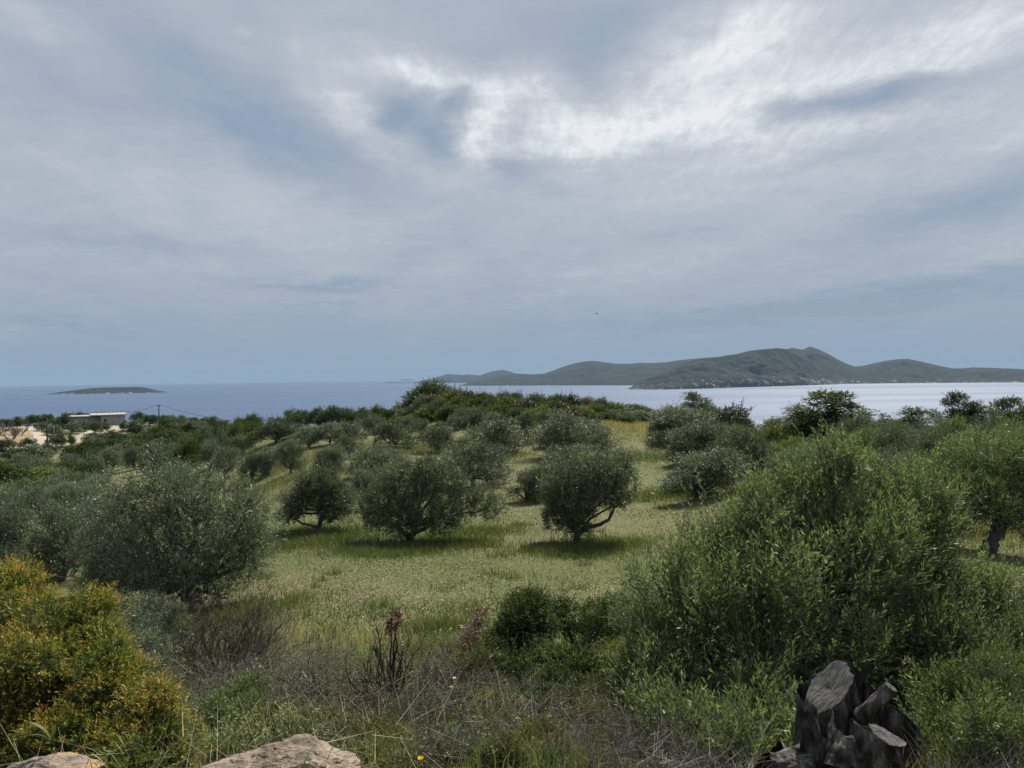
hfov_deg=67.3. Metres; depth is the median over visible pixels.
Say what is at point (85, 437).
olive tree
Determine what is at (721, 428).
shrub
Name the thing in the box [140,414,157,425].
olive tree
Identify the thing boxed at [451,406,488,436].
olive tree
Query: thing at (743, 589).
olive bush
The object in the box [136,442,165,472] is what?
olive tree
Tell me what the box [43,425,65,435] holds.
olive tree
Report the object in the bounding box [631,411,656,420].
scrub shrub
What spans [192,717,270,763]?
grass clump
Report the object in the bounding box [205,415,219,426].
olive tree
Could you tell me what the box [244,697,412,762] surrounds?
bramble
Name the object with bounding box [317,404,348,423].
evergreen tree
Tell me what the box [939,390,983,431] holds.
olive tree
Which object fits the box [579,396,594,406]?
scrub shrub
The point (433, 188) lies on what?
sky
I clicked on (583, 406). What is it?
scrub shrub
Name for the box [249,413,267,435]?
olive tree
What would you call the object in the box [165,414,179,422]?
olive tree
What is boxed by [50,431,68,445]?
olive tree
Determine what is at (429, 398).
scrub shrub
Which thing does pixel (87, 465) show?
olive tree
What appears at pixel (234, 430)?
olive tree
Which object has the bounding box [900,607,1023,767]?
wild shrub
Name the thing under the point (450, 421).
olive tree
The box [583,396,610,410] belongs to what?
scrub shrub
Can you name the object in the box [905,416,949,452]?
olive tree
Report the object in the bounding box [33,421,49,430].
olive tree
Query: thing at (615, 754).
thorn dome
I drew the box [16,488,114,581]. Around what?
olive tree
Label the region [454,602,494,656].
dead shoot
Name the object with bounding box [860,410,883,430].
olive tree
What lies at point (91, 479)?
olive tree
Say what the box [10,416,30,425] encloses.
olive tree
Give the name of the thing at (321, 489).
olive tree
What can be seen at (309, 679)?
dry stalk
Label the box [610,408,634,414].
scrub shrub
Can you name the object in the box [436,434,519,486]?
olive tree
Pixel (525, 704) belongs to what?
dry stalk
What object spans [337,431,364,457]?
olive tree
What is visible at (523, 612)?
lentisk shrub
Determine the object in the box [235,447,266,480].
olive tree
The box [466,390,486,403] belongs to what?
scrub shrub
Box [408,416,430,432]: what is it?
olive tree
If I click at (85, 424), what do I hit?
olive tree
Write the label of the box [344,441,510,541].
olive tree
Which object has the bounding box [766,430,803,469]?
shrub
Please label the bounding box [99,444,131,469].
olive tree
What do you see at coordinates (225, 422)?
olive tree
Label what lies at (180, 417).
olive tree
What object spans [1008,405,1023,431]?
olive tree
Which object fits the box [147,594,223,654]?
dry bush
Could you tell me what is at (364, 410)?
evergreen tree
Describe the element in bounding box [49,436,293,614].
olive tree
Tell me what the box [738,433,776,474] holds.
olive tree
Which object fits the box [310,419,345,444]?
olive tree
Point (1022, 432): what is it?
olive tree
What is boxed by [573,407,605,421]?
scrub shrub
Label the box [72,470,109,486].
olive tree
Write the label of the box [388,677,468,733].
thorn dome
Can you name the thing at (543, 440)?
olive tree
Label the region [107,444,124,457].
olive tree
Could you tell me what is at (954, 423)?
olive tree
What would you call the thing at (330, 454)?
olive tree
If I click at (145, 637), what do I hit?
twiggy shrub
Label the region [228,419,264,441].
olive tree
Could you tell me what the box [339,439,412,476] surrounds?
olive tree
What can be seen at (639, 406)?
scrub shrub
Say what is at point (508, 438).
olive tree
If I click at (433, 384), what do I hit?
evergreen tree
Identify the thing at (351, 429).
olive tree
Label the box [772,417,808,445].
olive tree
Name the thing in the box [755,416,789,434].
olive tree
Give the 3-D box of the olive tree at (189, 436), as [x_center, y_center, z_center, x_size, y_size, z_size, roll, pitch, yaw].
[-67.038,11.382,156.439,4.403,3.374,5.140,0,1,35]
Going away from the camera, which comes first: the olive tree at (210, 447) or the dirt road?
the olive tree at (210, 447)
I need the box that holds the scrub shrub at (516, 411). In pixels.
[504,406,529,420]
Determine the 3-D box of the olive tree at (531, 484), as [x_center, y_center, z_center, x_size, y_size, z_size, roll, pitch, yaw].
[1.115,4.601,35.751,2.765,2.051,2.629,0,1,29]
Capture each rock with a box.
[7,752,106,767]
[200,734,360,767]
[764,761,771,767]
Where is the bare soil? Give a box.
[0,427,32,443]
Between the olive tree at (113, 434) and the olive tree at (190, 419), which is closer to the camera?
the olive tree at (113, 434)
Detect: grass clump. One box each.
[54,731,154,767]
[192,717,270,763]
[253,696,333,738]
[268,739,340,767]
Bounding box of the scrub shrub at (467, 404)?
[459,395,483,408]
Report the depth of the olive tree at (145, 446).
121.10 m
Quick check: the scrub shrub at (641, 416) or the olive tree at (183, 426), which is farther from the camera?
the olive tree at (183, 426)
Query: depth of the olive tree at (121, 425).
192.41 m
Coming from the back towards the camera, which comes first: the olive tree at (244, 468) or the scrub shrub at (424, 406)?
the scrub shrub at (424, 406)
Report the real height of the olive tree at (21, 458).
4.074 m
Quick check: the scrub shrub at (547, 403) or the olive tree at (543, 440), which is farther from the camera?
the scrub shrub at (547, 403)
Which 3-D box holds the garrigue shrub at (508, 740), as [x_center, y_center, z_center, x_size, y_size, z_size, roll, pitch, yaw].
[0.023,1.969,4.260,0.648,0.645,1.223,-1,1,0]
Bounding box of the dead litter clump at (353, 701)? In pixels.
[326,694,378,715]
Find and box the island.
[49,387,167,393]
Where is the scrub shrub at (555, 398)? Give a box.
[541,391,567,409]
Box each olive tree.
[0,418,17,425]
[0,439,20,451]
[0,447,35,459]
[0,457,10,470]
[0,461,39,487]
[0,474,32,493]
[0,486,32,510]
[0,491,44,565]
[6,449,39,470]
[7,442,56,458]
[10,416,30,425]
[14,473,66,518]
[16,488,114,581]
[17,437,36,447]
[21,414,42,424]
[28,453,55,469]
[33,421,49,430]
[34,478,101,516]
[35,414,54,423]
[41,441,62,458]
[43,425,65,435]
[43,435,57,443]
[48,412,75,427]
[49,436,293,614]
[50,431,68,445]
[50,450,83,471]
[50,464,91,482]
[55,472,118,518]
[58,444,77,460]
[60,458,112,484]
[62,422,82,432]
[65,528,139,594]
[66,443,92,461]
[67,433,76,444]
[72,411,87,414]
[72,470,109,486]
[75,419,91,430]
[77,439,93,447]
[79,450,111,475]
[80,432,102,441]
[80,447,102,462]
[86,422,103,432]
[89,437,103,446]
[90,431,115,441]
[90,439,108,454]
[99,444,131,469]
[102,422,110,429]
[104,429,122,439]
[104,437,122,449]
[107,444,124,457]
[116,433,139,443]
[118,420,126,430]
[119,437,131,452]
[120,442,146,468]
[122,419,147,428]
[125,438,148,454]
[126,421,144,436]
[128,411,144,424]
[136,432,152,440]
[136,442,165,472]
[138,441,157,450]
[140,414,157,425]
[141,426,155,434]
[148,432,168,441]
[149,436,165,444]
[150,423,166,435]
[154,435,179,448]
[156,417,177,425]
[157,438,183,464]
[162,428,185,440]
[163,422,181,431]
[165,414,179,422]
[175,432,198,459]
[176,423,195,431]
[176,436,207,466]
[177,432,192,439]
[178,414,187,422]
[184,419,202,432]
[187,417,199,421]
[193,420,207,426]
[193,427,207,439]
[196,428,215,449]
[197,435,226,470]
[199,417,213,425]
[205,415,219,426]
[209,442,244,478]
[210,422,226,443]
[215,428,234,449]
[218,420,229,426]
[223,422,247,444]
[228,418,242,428]
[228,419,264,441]
[228,431,257,455]
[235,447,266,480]
[240,414,251,423]
[243,445,281,474]
[246,415,302,442]
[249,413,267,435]
[270,436,308,472]
[273,456,364,530]
[285,424,325,446]
[308,442,351,472]
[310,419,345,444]
[334,419,371,442]
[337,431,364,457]
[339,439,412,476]
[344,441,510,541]
[350,467,383,495]
[353,412,385,433]
[368,414,417,447]
[399,415,413,431]
[400,452,441,494]
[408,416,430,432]
[411,419,454,451]
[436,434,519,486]
[446,412,458,429]
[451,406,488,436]
[460,412,525,454]
[483,411,503,422]
[503,461,554,500]
[511,406,539,441]
[514,408,629,455]
[523,442,643,542]
[528,434,610,487]
[533,427,570,446]
[534,408,556,426]
[641,400,718,447]
[644,411,683,438]
[652,441,770,498]
[655,415,730,464]
[679,391,719,418]
[692,403,724,426]
[707,414,769,477]
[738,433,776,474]
[750,439,818,498]
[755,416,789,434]
[770,387,878,446]
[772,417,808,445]
[776,435,820,461]
[778,400,828,448]
[819,425,856,461]
[827,411,874,457]
[832,420,887,464]
[842,439,885,495]
[856,440,932,493]
[857,419,915,464]
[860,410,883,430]
[873,410,913,446]
[876,412,894,432]
[887,405,935,441]
[893,414,1023,552]
[898,418,965,463]
[898,443,989,529]
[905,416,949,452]
[926,408,949,426]
[926,408,968,440]
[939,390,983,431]
[940,418,1019,481]
[950,400,1003,437]
[974,409,1012,437]
[989,394,1023,422]
[989,411,1023,434]
[990,418,1023,488]
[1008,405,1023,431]
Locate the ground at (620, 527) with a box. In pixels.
[0,419,1023,767]
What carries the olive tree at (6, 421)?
on the ground at (620, 527)
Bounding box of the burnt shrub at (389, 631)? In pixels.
[341,606,426,704]
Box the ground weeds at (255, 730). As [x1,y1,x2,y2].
[0,628,810,767]
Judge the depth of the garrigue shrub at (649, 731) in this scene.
4.39 m
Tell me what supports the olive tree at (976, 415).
on the ground at (620, 527)
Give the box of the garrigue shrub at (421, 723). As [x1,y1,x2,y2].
[365,692,460,734]
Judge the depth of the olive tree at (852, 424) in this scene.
33.76 m
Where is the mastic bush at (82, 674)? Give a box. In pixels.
[0,554,218,767]
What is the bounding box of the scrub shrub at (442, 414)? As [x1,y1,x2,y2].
[434,403,453,421]
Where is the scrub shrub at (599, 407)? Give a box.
[587,401,608,416]
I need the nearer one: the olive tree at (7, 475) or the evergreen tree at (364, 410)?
the olive tree at (7, 475)
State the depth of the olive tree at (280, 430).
73.67 m
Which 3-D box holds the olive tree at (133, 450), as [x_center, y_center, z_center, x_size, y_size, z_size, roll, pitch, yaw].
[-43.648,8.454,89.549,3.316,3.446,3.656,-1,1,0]
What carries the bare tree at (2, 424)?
on the bare soil
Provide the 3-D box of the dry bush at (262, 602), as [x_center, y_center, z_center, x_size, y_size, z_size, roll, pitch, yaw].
[-3.208,3.388,10.787,1.885,1.252,1.876,-1,1,-18]
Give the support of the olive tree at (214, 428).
on the ground at (620, 527)
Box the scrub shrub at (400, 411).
[393,407,408,416]
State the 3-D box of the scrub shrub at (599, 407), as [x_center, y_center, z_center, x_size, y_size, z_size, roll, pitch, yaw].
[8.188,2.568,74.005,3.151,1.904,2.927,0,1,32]
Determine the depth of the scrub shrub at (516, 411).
70.83 m
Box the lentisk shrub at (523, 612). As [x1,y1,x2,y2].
[458,569,627,725]
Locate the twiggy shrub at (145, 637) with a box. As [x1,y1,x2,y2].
[107,587,195,682]
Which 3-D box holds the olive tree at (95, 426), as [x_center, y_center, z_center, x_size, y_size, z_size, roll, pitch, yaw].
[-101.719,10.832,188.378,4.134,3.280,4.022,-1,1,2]
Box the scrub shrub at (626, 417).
[614,413,640,422]
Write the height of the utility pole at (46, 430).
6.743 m
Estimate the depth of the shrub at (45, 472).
74.18 m
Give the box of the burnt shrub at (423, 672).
[397,632,464,692]
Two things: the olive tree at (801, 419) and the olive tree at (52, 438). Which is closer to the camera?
the olive tree at (801, 419)
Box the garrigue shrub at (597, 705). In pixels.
[544,665,639,738]
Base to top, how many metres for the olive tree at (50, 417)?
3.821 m
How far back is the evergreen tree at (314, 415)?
82.62 m
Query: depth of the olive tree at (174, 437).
120.74 m
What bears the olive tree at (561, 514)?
on the ground at (620, 527)
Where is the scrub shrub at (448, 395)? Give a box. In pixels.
[432,384,471,404]
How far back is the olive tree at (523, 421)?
58.99 m
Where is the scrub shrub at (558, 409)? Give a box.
[534,407,564,417]
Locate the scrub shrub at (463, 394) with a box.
[453,385,473,400]
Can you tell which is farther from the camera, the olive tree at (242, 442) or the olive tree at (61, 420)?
the olive tree at (61, 420)
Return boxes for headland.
[628,348,836,389]
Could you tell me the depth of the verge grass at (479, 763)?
4.07 m
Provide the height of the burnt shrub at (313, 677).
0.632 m
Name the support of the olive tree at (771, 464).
on the ground at (620, 527)
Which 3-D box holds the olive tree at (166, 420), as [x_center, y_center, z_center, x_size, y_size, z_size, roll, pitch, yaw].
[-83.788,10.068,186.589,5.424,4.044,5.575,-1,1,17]
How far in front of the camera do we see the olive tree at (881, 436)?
26.50 m
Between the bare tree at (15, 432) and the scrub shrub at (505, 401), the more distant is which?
the bare tree at (15, 432)
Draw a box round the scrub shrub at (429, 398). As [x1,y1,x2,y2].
[424,392,442,403]
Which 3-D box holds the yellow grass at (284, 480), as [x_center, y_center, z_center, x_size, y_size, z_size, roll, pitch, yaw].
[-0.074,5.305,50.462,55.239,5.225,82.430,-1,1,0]
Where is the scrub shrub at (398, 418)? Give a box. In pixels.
[395,415,414,422]
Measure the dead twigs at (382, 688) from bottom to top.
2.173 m
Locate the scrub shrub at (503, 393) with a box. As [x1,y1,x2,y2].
[493,387,517,401]
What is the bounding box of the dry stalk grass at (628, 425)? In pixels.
[190,417,674,660]
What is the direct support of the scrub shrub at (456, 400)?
on the ground at (620, 527)
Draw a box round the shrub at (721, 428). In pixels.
[685,417,733,451]
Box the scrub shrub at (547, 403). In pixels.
[541,397,558,409]
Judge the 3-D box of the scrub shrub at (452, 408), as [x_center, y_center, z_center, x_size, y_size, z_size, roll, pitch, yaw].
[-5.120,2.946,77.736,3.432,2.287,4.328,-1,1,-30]
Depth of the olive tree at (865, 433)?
27.74 m
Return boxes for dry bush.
[129,560,330,684]
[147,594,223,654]
[209,579,336,668]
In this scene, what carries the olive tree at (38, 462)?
on the ground at (620, 527)
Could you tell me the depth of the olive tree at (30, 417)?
206.90 m
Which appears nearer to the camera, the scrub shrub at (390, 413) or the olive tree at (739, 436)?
the olive tree at (739, 436)
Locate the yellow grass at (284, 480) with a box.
[187,419,1023,656]
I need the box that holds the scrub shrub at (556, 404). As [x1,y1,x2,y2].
[542,397,566,408]
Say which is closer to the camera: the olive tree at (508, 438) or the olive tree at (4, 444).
the olive tree at (508, 438)
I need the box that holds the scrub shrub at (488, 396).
[480,391,496,402]
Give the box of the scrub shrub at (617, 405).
[604,400,628,409]
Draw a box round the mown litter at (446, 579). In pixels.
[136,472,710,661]
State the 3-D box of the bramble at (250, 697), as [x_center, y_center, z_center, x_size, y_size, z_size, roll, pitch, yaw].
[-2.075,2.611,5.636,0.662,1.149,1.494,-1,1,-18]
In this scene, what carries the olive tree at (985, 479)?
on the ground at (620, 527)
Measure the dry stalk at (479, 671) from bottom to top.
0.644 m
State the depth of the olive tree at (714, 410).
72.85 m
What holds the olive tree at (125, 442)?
on the ground at (620, 527)
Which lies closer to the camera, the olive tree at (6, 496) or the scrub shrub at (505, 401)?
the olive tree at (6, 496)
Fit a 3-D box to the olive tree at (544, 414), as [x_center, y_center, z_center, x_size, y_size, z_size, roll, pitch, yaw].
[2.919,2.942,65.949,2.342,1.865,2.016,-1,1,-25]
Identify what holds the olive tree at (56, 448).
on the ground at (620, 527)
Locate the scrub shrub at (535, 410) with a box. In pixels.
[522,403,553,423]
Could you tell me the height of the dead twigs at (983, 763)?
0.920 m
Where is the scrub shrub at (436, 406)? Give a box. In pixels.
[429,397,447,414]
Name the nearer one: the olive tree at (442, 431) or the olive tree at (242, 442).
the olive tree at (442, 431)
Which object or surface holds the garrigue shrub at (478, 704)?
on the ground at (620, 527)
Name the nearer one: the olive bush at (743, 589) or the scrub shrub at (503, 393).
the olive bush at (743, 589)
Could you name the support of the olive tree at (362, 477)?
on the ground at (620, 527)
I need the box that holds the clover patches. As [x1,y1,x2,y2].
[57,492,1023,664]
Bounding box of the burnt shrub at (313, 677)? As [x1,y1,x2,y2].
[282,638,329,705]
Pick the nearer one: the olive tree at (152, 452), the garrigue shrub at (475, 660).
the garrigue shrub at (475, 660)
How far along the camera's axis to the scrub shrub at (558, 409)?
70.64 m
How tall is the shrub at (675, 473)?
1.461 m
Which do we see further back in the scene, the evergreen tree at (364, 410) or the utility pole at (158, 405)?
the utility pole at (158, 405)
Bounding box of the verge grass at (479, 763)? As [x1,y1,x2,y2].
[89,630,1023,767]
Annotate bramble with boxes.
[181,663,273,751]
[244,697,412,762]
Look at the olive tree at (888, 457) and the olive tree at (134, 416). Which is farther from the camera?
the olive tree at (134, 416)
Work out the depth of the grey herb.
4.32 m
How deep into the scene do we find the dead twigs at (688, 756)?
4.63 m
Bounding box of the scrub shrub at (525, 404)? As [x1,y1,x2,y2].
[508,396,542,410]
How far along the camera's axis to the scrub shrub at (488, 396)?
78.49 m
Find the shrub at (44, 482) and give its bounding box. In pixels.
[1,476,86,502]
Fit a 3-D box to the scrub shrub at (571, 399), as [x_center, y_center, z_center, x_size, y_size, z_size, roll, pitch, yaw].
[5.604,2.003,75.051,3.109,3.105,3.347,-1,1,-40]
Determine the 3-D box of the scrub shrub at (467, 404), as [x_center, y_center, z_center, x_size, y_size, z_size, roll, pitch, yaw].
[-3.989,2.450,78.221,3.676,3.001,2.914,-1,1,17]
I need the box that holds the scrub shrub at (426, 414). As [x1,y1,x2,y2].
[401,406,437,420]
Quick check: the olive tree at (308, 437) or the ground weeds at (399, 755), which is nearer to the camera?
the ground weeds at (399, 755)
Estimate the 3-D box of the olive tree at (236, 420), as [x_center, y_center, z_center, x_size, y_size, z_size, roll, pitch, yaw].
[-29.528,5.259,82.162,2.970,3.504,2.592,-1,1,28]
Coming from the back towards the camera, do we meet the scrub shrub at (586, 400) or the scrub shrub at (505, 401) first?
the scrub shrub at (586, 400)
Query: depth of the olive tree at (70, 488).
40.60 m
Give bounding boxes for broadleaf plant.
[27,720,67,742]
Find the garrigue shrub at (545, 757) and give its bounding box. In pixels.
[447,729,569,767]
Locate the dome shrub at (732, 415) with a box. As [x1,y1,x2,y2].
[707,397,758,436]
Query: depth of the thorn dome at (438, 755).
4.18 m
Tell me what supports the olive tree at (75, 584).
on the ground at (620, 527)
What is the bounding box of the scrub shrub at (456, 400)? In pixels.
[444,392,466,405]
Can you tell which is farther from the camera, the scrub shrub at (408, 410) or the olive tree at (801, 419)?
the scrub shrub at (408, 410)
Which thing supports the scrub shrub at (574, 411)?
on the ground at (620, 527)
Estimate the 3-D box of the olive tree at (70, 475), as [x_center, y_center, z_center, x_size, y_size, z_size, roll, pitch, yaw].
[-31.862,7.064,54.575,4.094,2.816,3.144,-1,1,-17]
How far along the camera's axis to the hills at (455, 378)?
7308.23 m
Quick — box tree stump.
[753,658,932,767]
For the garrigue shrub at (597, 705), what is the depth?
5.73 m
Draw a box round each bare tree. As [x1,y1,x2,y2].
[0,422,26,438]
[0,423,11,431]
[7,421,32,434]
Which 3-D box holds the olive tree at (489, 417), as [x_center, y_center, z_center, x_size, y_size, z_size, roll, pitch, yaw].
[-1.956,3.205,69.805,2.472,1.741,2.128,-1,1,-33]
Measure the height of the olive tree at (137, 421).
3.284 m
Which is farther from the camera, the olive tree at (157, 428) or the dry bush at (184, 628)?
the olive tree at (157, 428)
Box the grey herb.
[427,720,477,767]
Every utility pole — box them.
[46,417,47,442]
[156,404,160,424]
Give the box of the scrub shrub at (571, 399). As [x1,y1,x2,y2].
[560,390,584,406]
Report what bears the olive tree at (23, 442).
on the ground at (620, 527)
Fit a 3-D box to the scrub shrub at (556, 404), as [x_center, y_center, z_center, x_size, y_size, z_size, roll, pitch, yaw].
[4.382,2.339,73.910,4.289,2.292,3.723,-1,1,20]
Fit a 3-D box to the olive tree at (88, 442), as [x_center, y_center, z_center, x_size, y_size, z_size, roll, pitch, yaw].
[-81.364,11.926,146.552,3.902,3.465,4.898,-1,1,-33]
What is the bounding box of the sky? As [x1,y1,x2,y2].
[0,0,1023,385]
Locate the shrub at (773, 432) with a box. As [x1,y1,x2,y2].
[752,420,789,455]
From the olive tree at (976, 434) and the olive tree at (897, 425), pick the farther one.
the olive tree at (897, 425)
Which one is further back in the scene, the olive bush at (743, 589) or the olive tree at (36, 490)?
the olive tree at (36, 490)
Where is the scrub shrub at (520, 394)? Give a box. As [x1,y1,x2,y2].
[509,390,530,400]
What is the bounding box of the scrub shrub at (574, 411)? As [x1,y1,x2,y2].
[559,405,594,423]
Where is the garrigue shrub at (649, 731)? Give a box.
[571,719,717,767]
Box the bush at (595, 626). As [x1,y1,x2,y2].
[543,587,630,652]
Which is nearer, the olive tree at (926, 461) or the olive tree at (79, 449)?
the olive tree at (926, 461)
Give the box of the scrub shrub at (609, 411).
[603,409,622,415]
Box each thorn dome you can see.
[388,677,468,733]
[389,700,518,767]
[519,698,669,767]
[582,700,709,767]
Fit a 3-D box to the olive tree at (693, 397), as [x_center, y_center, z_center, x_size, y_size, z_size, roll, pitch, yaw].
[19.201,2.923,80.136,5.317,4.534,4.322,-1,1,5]
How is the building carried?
on the ground at (620, 527)
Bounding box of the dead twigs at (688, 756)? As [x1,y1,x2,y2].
[259,634,809,767]
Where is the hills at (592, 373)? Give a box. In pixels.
[461,357,715,385]
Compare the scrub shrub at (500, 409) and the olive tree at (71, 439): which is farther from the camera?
the olive tree at (71, 439)
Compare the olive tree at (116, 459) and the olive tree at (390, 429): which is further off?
the olive tree at (116, 459)
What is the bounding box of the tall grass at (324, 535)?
[109,445,762,647]
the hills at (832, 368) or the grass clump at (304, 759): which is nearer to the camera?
the grass clump at (304, 759)
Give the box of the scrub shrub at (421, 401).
[406,393,430,414]
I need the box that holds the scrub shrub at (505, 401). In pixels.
[491,394,517,408]
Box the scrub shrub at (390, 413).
[381,406,398,421]
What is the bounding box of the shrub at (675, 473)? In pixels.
[658,469,692,491]
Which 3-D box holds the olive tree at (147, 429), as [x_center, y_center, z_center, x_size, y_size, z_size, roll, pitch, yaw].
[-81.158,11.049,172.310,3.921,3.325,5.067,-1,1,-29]
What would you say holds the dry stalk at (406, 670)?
on the ground at (620, 527)
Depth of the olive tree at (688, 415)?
60.81 m
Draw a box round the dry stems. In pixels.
[0,614,934,767]
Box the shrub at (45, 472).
[28,463,60,479]
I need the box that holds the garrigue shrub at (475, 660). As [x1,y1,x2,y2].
[438,635,519,698]
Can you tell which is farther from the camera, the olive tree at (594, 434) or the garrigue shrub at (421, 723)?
the olive tree at (594, 434)
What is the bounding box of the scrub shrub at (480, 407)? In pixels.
[463,403,490,418]
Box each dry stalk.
[302,672,335,711]
[402,633,408,730]
[448,647,497,725]
[519,693,550,744]
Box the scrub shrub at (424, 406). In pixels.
[417,400,434,412]
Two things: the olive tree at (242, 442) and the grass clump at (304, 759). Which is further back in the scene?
the olive tree at (242, 442)
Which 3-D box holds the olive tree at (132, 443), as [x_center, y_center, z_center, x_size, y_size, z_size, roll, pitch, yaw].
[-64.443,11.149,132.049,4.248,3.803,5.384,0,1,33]
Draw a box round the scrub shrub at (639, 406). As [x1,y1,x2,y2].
[623,401,651,410]
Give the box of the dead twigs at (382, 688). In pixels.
[163,609,529,762]
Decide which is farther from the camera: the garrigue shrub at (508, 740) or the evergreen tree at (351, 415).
the evergreen tree at (351, 415)
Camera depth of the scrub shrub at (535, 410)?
69.63 m
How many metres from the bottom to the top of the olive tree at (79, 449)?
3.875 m
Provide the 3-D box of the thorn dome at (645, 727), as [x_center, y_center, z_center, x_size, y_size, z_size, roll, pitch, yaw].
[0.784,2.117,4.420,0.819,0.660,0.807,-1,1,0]
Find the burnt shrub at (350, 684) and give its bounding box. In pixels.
[333,666,377,699]
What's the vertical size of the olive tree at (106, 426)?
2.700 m
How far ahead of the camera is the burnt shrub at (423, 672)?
7.54 m
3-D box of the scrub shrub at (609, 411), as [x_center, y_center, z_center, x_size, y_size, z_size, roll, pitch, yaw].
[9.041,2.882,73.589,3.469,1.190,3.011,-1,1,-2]
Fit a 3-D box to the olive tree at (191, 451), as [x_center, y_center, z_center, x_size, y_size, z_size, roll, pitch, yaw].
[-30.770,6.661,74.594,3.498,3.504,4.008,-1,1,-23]
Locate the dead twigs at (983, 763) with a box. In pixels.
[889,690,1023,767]
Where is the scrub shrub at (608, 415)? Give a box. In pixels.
[597,410,619,419]
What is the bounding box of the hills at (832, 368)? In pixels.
[789,347,1023,383]
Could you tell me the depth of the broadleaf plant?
3.63 m
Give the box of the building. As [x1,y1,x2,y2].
[65,411,126,425]
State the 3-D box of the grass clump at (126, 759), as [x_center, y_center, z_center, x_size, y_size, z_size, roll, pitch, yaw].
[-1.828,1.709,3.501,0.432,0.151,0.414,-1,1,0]
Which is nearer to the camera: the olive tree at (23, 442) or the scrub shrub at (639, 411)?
the scrub shrub at (639, 411)
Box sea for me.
[0,380,1023,433]
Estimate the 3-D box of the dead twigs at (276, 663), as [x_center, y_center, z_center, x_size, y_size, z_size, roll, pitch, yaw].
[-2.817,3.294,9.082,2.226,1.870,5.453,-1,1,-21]
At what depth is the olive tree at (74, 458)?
81.84 m
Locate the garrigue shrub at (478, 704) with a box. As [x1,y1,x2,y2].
[439,682,525,728]
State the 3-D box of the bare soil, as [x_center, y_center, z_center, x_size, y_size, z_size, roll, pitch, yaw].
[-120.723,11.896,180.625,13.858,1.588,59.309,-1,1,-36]
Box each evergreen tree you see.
[277,406,312,427]
[303,405,327,427]
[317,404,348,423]
[334,405,365,425]
[355,407,372,422]
[370,402,387,421]
[395,379,439,407]
[406,375,474,404]
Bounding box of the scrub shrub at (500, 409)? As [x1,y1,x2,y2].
[486,402,515,419]
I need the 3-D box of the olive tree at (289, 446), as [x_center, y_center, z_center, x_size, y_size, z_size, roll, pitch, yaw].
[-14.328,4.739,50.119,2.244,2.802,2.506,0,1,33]
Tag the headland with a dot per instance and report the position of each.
(770, 367)
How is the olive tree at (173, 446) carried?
on the ground at (620, 527)
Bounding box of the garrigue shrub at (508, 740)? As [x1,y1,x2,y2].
[465,703,573,767]
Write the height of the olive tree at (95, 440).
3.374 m
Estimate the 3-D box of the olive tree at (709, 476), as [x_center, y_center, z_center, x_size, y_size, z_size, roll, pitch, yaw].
[9.027,3.861,34.160,5.020,2.762,4.773,-1,1,28]
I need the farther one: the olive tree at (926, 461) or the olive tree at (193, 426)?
the olive tree at (193, 426)
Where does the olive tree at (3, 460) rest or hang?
on the ground at (620, 527)
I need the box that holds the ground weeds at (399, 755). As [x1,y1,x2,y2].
[260,660,797,767]
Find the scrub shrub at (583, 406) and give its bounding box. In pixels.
[574,403,597,411]
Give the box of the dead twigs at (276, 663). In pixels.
[178,625,385,721]
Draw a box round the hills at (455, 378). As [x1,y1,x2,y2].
[413,370,515,382]
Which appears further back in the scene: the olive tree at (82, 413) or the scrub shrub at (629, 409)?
the olive tree at (82, 413)
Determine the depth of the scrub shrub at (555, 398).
75.50 m
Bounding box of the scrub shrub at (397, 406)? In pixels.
[391,402,409,411]
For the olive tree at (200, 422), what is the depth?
194.41 m
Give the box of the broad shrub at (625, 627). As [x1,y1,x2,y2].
[600,581,717,733]
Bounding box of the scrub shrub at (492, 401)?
[478,395,497,407]
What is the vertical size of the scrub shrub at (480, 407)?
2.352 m
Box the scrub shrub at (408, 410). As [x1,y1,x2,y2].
[403,406,415,414]
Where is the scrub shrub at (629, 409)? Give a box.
[620,404,647,411]
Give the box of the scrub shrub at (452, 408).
[444,402,466,417]
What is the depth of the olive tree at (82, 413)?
217.46 m
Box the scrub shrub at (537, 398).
[525,388,542,403]
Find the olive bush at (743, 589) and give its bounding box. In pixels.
[600,414,1023,767]
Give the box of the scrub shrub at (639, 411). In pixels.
[627,409,651,418]
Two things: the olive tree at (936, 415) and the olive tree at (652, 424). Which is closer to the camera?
the olive tree at (936, 415)
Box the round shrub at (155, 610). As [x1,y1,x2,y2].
[124,588,203,640]
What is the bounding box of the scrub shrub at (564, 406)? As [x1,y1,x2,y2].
[558,401,584,412]
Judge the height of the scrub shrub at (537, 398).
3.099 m
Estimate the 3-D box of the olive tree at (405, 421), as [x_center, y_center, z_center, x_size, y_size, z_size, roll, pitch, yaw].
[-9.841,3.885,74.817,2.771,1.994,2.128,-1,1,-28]
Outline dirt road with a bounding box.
[6,425,127,448]
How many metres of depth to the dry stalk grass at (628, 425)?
12.15 m
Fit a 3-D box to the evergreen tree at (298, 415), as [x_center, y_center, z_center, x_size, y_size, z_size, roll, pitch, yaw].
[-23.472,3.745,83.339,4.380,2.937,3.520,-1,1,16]

